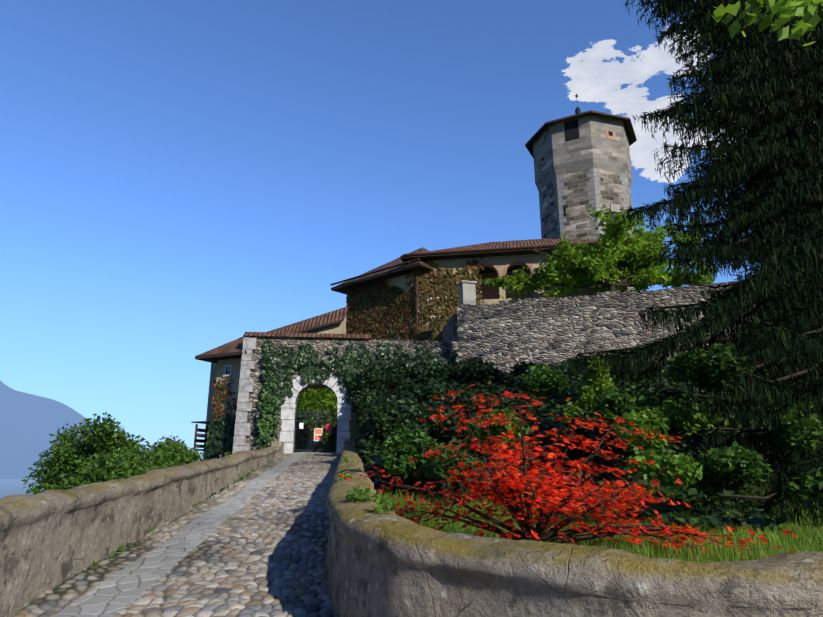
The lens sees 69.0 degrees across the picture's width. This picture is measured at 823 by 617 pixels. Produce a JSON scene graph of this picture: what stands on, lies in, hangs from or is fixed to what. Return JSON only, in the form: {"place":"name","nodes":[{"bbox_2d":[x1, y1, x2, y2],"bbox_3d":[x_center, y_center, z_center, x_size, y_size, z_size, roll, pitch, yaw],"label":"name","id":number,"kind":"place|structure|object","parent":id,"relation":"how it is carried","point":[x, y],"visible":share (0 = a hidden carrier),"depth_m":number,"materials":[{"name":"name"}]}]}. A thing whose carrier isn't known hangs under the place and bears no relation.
{"place":"outdoors","nodes":[
{"label":"outdoors","id":0,"kind":"place"},
{"bbox_2d":[0,479,43,498],"bbox_3d":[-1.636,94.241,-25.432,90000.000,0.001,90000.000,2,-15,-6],"label":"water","id":1,"kind":"structure","parent":0,"point":[8,487],"depth_m":3351.02,"materials":[{"name":"blue liquid"}]},
{"bbox_2d":[0,381,145,478],"bbox_3d":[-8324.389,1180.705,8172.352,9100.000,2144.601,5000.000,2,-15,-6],"label":"mountain","id":2,"kind":"structure","parent":0,"point":[29,423],"depth_m":7295.23,"materials":[{"name":"blue"}]},
{"bbox_2d":[256,370,361,448],"bbox_3d":[-2.434,4.951,29.030,9.930,4.024,0.260,2,-15,-6],"label":"ivy","id":3,"kind":"object","parent":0,"point":[270,409],"visible":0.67,"depth_m":28.55,"materials":[{"name":"green plant"}]},
{"bbox_2d":[0,0,765,457],"label":"sky","id":4,"kind":"structure","parent":0,"point":[180,180],"materials":[{"name":"blue"}]},
{"bbox_2d":[313,381,766,500],"bbox_3d":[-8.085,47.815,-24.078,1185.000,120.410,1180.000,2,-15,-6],"label":"terrain ground","id":5,"kind":"structure","parent":0,"point":[354,431],"depth_m":20.59,"materials":[{"name":"green plant"}]},
{"bbox_2d":[21,411,205,494],"bbox_3d":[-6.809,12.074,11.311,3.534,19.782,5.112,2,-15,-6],"label":"bush","id":6,"kind":"object","parent":5,"relation":"on","point":[107,455],"depth_m":12.99,"materials":[{"name":"green plant"}]},
{"bbox_2d":[0,446,281,616],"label":"parapet","id":7,"kind":"structure","parent":5,"relation":"on","point":[50,539],"depth_m":7.25,"materials":[{"name":"beige stone"}]},
{"bbox_2d":[12,523,333,616],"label":"road cobbles","id":8,"kind":"object","parent":5,"relation":"on","point":[204,570],"visible":0.94,"depth_m":6.86,"materials":[{"name":"grey stone"}]},
{"bbox_2d":[203,307,345,457],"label":"building walls","id":9,"kind":"structure","parent":5,"relation":"on","point":[216,372],"depth_m":31.26,"materials":[{"name":"beige paint"}]},
{"bbox_2d":[191,421,210,451],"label":"wooden balcony","id":10,"kind":"structure","parent":9,"relation":"attached to","point":[205,430],"depth_m":30.98,"materials":[{"name":"brown wood"}]},
{"bbox_2d":[197,337,242,355],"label":"building roof tiles","id":11,"kind":"object","parent":9,"relation":"on","point":[236,345],"visible":0.22,"depth_m":30.97,"materials":[{"name":"brown tile"}]},
{"bbox_2d":[205,411,235,459],"bbox_3d":[-9.443,8.764,29.201,2.046,7.681,0.525,-7,-17,25],"label":"ivy","id":12,"kind":"object","parent":9,"relation":"attached to","point":[220,437],"depth_m":29.82,"materials":[{"name":"green plant"}]},
{"bbox_2d":[195,351,246,363],"bbox_3d":[-8.697,2.892,32.329,3.400,0.156,4.600,-7,-17,25],"label":"roof eave","id":13,"kind":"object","parent":9,"relation":"attached to","point":[213,358],"depth_m":30.57,"materials":[{"name":"brown wood"}]},
{"bbox_2d":[212,376,237,423],"bbox_3d":[-9.379,4.713,30.408,1.989,2.643,0.276,-7,-17,25],"label":"climbing ivy","id":14,"kind":"object","parent":9,"relation":"attached to","point":[219,409],"depth_m":30.54,"materials":[{"name":"brown plant"}]},
{"bbox_2d":[223,365,231,376],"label":"building window frames","id":15,"kind":"structure","parent":9,"relation":"in","point":[228,369],"depth_m":30.84,"materials":[{"name":"grey"}]},
{"bbox_2d":[268,306,348,332],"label":"gate wing roof tiles","id":16,"kind":"object","parent":9,"relation":"on","point":[332,316],"visible":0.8,"depth_m":33.13,"materials":[{"name":"brown tile"}]},
{"bbox_2d":[291,307,348,332],"bbox_3d":[-7.541,1.187,33.297,7.894,2.986,1.530,-1,-15,5],"label":"roof eave","id":17,"kind":"object","parent":9,"relation":"attached to","point":[322,325],"visible":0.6,"depth_m":32.33,"materials":[{"name":"brown wood"}]},
{"bbox_2d":[271,439,354,453],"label":"stone blocks","id":18,"kind":"structure","parent":5,"relation":"on","point":[348,442],"depth_m":28.12,"materials":[{"name":"grey stone"}]},
{"bbox_2d":[300,388,335,451],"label":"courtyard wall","id":19,"kind":"structure","parent":5,"relation":"on","point":[312,445],"depth_m":42.73,"materials":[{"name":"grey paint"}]},
{"bbox_2d":[242,337,457,451],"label":"gate wall","id":20,"kind":"structure","parent":5,"relation":"on","point":[323,345],"depth_m":30.12,"materials":[{"name":"grey stone"}]},
{"bbox_2d":[232,337,256,453],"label":"quoins","id":21,"kind":"object","parent":20,"relation":"attached to","point":[242,425],"visible":0.58,"depth_m":29.07,"materials":[{"name":"grey stone"}]},
{"bbox_2d":[243,332,370,338],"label":"wall coping tiles","id":22,"kind":"object","parent":20,"relation":"on","point":[320,335],"visible":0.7,"depth_m":30.45,"materials":[{"name":"brown tile"}]},
{"bbox_2d":[243,336,370,338],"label":"gate wall coping ends","id":23,"kind":"object","parent":20,"relation":"on","point":[306,337],"visible":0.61,"depth_m":30.15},
{"bbox_2d":[279,368,350,453],"bbox_3d":[-4.692,5.041,29.558,3.420,4.202,0.530,2,-15,-6],"label":"stone archway","id":24,"kind":"object","parent":20,"relation":"attached to","point":[288,426],"visible":0.67,"depth_m":29.30,"materials":[{"name":"white stone"}]},
{"bbox_2d":[293,408,337,452],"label":"iron gate","id":25,"kind":"structure","parent":20,"relation":"attached to","point":[316,420],"depth_m":29.65,"materials":[{"name":"grey metal"}]},
{"bbox_2d":[299,423,322,440],"bbox_3d":[-4.969,6.086,29.539,1.140,0.890,0.020,2,-15,-6],"label":"gate sign","id":26,"kind":"object","parent":25,"relation":"attached to","point":[318,431],"depth_m":29.55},
{"bbox_2d":[325,424,331,432],"bbox_3d":[-4.097,5.923,29.608,0.300,0.420,0.140,2,-15,-6],"label":"sign","id":27,"kind":"object","parent":25,"relation":"attached to","point":[328,429],"visible":1,"depth_m":29.54,"materials":[{"name":"red"}]},
{"bbox_2d":[253,349,458,449],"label":"ivy","id":28,"kind":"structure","parent":5,"relation":"on","point":[278,370],"depth_m":29.63,"materials":[{"name":"green plant"}]},
{"bbox_2d":[261,339,457,407],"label":"ivy strands","id":29,"kind":"object","parent":28,"relation":"attached to","point":[323,373],"visible":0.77,"depth_m":29.84,"materials":[{"name":"green plant"}]},
{"bbox_2d":[457,280,476,304],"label":"terrace pier","id":30,"kind":"structure","parent":5,"relation":"on","point":[467,291],"depth_m":33.17,"materials":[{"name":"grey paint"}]},
{"bbox_2d":[352,251,627,339],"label":"palazzo walls","id":31,"kind":"structure","parent":5,"relation":"on","point":[500,262],"depth_m":36.75,"materials":[{"name":"beige paint"}]},
{"bbox_2d":[332,247,429,287],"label":"palazzo roof tiles","id":32,"kind":"object","parent":31,"relation":"on","point":[397,261],"visible":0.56,"depth_m":40.88,"materials":[{"name":"brown tile"}]},
{"bbox_2d":[331,263,433,294],"bbox_3d":[0.807,-1.043,42.766,10.200,0.156,8.138,17,-22,-47],"label":"roof eave","id":33,"kind":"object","parent":31,"relation":"attached to","point":[343,288],"depth_m":38.85,"materials":[{"name":"brown wood"}]},
{"bbox_2d":[346,271,418,339],"bbox_3d":[-2.054,2.028,38.561,6.684,9.559,0.390,-13,-20,39],"label":"ivy","id":34,"kind":"object","parent":31,"relation":"attached to","point":[360,301],"visible":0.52,"depth_m":38.93,"materials":[{"name":"brown plant"}]},
{"bbox_2d":[417,257,484,340],"bbox_3d":[2.374,1.251,36.199,4.250,9.744,0.360,-3,-15,10],"label":"ivy","id":35,"kind":"object","parent":31,"relation":"attached to","point":[439,288],"visible":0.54,"depth_m":36.81,"materials":[{"name":"brown plant"}]},
{"bbox_2d":[330,240,627,339],"bbox_3d":[3.329,1.649,35.666,20.264,10.501,2.878,-6,-16,20],"label":"gutter","id":36,"kind":"object","parent":31,"relation":"attached to","point":[455,251],"visible":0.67,"depth_m":36.70,"materials":[{"name":"brown metal"}]},
{"bbox_2d":[374,283,608,324],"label":"palazzo window frames","id":37,"kind":"structure","parent":31,"relation":"attached to","point":[439,306],"depth_m":36.72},
{"bbox_2d":[469,259,534,276],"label":"arch trim","id":38,"kind":"structure","parent":31,"relation":"attached to","point":[507,265],"depth_m":36.62,"materials":[{"name":"beige stone"}]},
{"bbox_2d":[474,262,532,299],"bbox_3d":[5.790,-1.666,38.072,4.600,3.050,3.150,-3,-15,10],"label":"loggia interior","id":39,"kind":"object","parent":31,"relation":"attached to","point":[489,293],"visible":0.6,"depth_m":39.63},
{"bbox_2d":[420,239,597,252],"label":"palazzo roof tiles","id":40,"kind":"object","parent":31,"relation":"on","point":[517,243],"visible":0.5,"depth_m":38.77,"materials":[{"name":"brown tile"}]},
{"bbox_2d":[400,242,632,273],"bbox_3d":[7.362,-2.181,41.096,14.390,0.156,10.800,-3,-15,10],"label":"roof eave","id":41,"kind":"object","parent":31,"relation":"attached to","point":[493,253],"depth_m":36.78,"materials":[{"name":"brown wood"}]},
{"bbox_2d":[339,384,796,559],"bbox_3d":[1.997,2.856,8.549,6.058,3.336,4.748,2,-15,-6],"label":"maple","id":42,"kind":"object","parent":5,"relation":"on","point":[521,481],"depth_m":8.39,"materials":[{"name":"red plant"}]},
{"bbox_2d":[355,358,790,533],"bbox_3d":[8.028,3.504,19.872,26.901,6.541,15.454,-5,-16,19],"label":"shrubbery","id":43,"kind":"object","parent":5,"relation":"on","point":[756,517],"visible":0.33,"depth_m":18.89,"materials":[{"name":"green plant"}]},
{"bbox_2d":[324,445,822,616],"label":"parapet","id":44,"kind":"structure","parent":5,"relation":"on","point":[387,564],"depth_m":3.85,"materials":[{"name":"beige stone"}]},
{"bbox_2d":[224,452,394,513],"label":"parapet weeds","id":45,"kind":"object","parent":44,"relation":"on","point":[379,501],"visible":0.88,"depth_m":5.99,"materials":[{"name":"green plant"}]},
{"bbox_2d":[348,357,822,463],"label":"dark shrubs","id":46,"kind":"object","parent":5,"relation":"on","point":[370,405],"visible":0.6,"depth_m":23.23,"materials":[{"name":"green plant"}]},
{"bbox_2d":[539,168,634,289],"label":"quoins","id":47,"kind":"object","parent":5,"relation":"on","point":[557,184],"visible":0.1,"depth_m":52.83,"materials":[{"name":"grey stone"}]},
{"bbox_2d":[609,203,628,226],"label":"tower breteche","id":48,"kind":"object","parent":47,"relation":"attached to","point":[615,207],"visible":0.36,"depth_m":52.11,"materials":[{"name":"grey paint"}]},
{"bbox_2d":[540,168,633,291],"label":"tower shaft","id":49,"kind":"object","parent":5,"relation":"on","point":[578,224],"visible":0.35,"depth_m":52.81,"materials":[{"name":"grey stone"}]},
{"bbox_2d":[533,113,632,190],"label":"tower upper section","id":50,"kind":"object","parent":49,"relation":"on","point":[592,146],"depth_m":53.91,"materials":[{"name":"grey stone"}]},
{"bbox_2d":[542,119,612,160],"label":"tower windows","id":51,"kind":"structure","parent":50,"relation":"in","point":[571,130],"depth_m":54.12,"materials":[{"name":"black glass"}]},
{"bbox_2d":[541,130,614,164],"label":"window frames","id":52,"kind":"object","parent":50,"relation":"attached to","point":[607,136],"visible":0.82,"depth_m":53.86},
{"bbox_2d":[525,110,636,158],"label":"tower roof","id":53,"kind":"structure","parent":50,"relation":"attached to","point":[628,128],"depth_m":55.47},
{"bbox_2d":[562,355,621,460],"bbox_3d":[5.966,3.306,19.720,1.978,3.600,1.932,2,-15,-6],"label":"shrub","id":54,"kind":"object","parent":5,"relation":"on","point":[587,393],"depth_m":19.79,"materials":[{"name":"green plant"}]},
{"bbox_2d":[376,465,822,562],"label":"lawn grass","id":55,"kind":"structure","parent":5,"relation":"on","point":[807,539],"depth_m":11.53,"materials":[{"name":"green plant"}]},
{"bbox_2d":[379,342,822,500],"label":"slope shrubs","id":56,"kind":"object","parent":5,"relation":"on","point":[717,360],"visible":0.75,"depth_m":15.56,"materials":[{"name":"green plant"}]},
{"bbox_2d":[442,280,815,413],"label":"curtain wall","id":57,"kind":"structure","parent":5,"relation":"on","point":[504,335],"depth_m":29.40,"materials":[{"name":"stone"}]},
{"bbox_2d":[468,391,822,489],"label":"shrubs","id":58,"kind":"object","parent":5,"relation":"on","point":[673,464],"visible":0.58,"depth_m":14.54,"materials":[{"name":"green plant"}]},
{"bbox_2d":[578,1,822,499],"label":"tree branches","id":59,"kind":"object","parent":5,"relation":"on","point":[784,378],"visible":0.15,"depth_m":16.97,"materials":[{"name":"brown plant"}]},
{"bbox_2d":[564,0,822,384],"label":"spruce needles","id":60,"kind":"object","parent":59,"relation":"attached to","point":[779,288],"visible":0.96,"depth_m":17.15,"materials":[{"name":"green plant"}]},
{"bbox_2d":[679,334,822,528],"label":"shrub","id":61,"kind":"object","parent":5,"relation":"on","point":[807,387],"visible":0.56,"depth_m":14.69,"materials":[{"name":"green plant"}]},
{"bbox_2d":[712,0,822,45],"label":"leaves","id":62,"kind":"object","parent":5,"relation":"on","point":[805,10],"depth_m":5.56,"materials":[{"name":"green plant"}]},
{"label":"courtyard paving","id":63,"kind":"structure","parent":5,"relation":"on","visible":0},
{"bbox_2d":[295,416,336,451],"bbox_3d":[-5.535,7.283,34.094,4.250,2.326,1.952,2,-15,-6],"label":"gate panel","id":64,"kind":"object","parent":63,"relation":"on","point":[306,439],"visible":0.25,"depth_m":33.65,"materials":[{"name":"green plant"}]},
{"bbox_2d":[296,388,337,443],"bbox_3d":[-6.001,5.303,39.066,6.485,6.933,4.939,2,-15,-6],"label":"courtyard tree sunlit","id":65,"kind":"object","parent":63,"relation":"on","point":[329,400],"visible":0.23,"depth_m":37.60,"materials":[{"name":"green plant"}]},
{"bbox_2d":[575,93,580,113],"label":"roof finial","id":66,"kind":"object","parent":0,"point":[577,110],"visible":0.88,"depth_m":58.78,"materials":[{"name":"grey metal"}]},
{"bbox_2d":[480,206,717,300],"bbox_3d":[9.913,-2.331,33.317,12.831,6.200,5.900,-4,-15,14],"label":"terrace tree","id":67,"kind":"object","parent":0,"point":[643,244],"depth_m":32.49,"materials":[{"name":"green plant"}]},
{"bbox_3d":[-3.281,8.459,14.290,3.800,10.280,27.500,2,-15,-6],"label":"ramp","id":68,"kind":"object","parent":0,"visible":0},
{"bbox_2d":[163,452,340,526],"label":"road cobbles","id":69,"kind":"object","parent":68,"relation":"on","point":[289,489],"visible":0.92,"depth_m":13.49,"materials":[{"name":"grey stone"}]},
{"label":"forecourt road cobbles","id":70,"kind":"structure","parent":0,"visible":0},
{"bbox_2d":[87,460,328,569],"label":"road edge weeds","id":71,"kind":"object","parent":70,"relation":"on","point":[112,553],"visible":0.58,"depth_m":9.41,"materials":[{"name":"green plant"}]}
]}

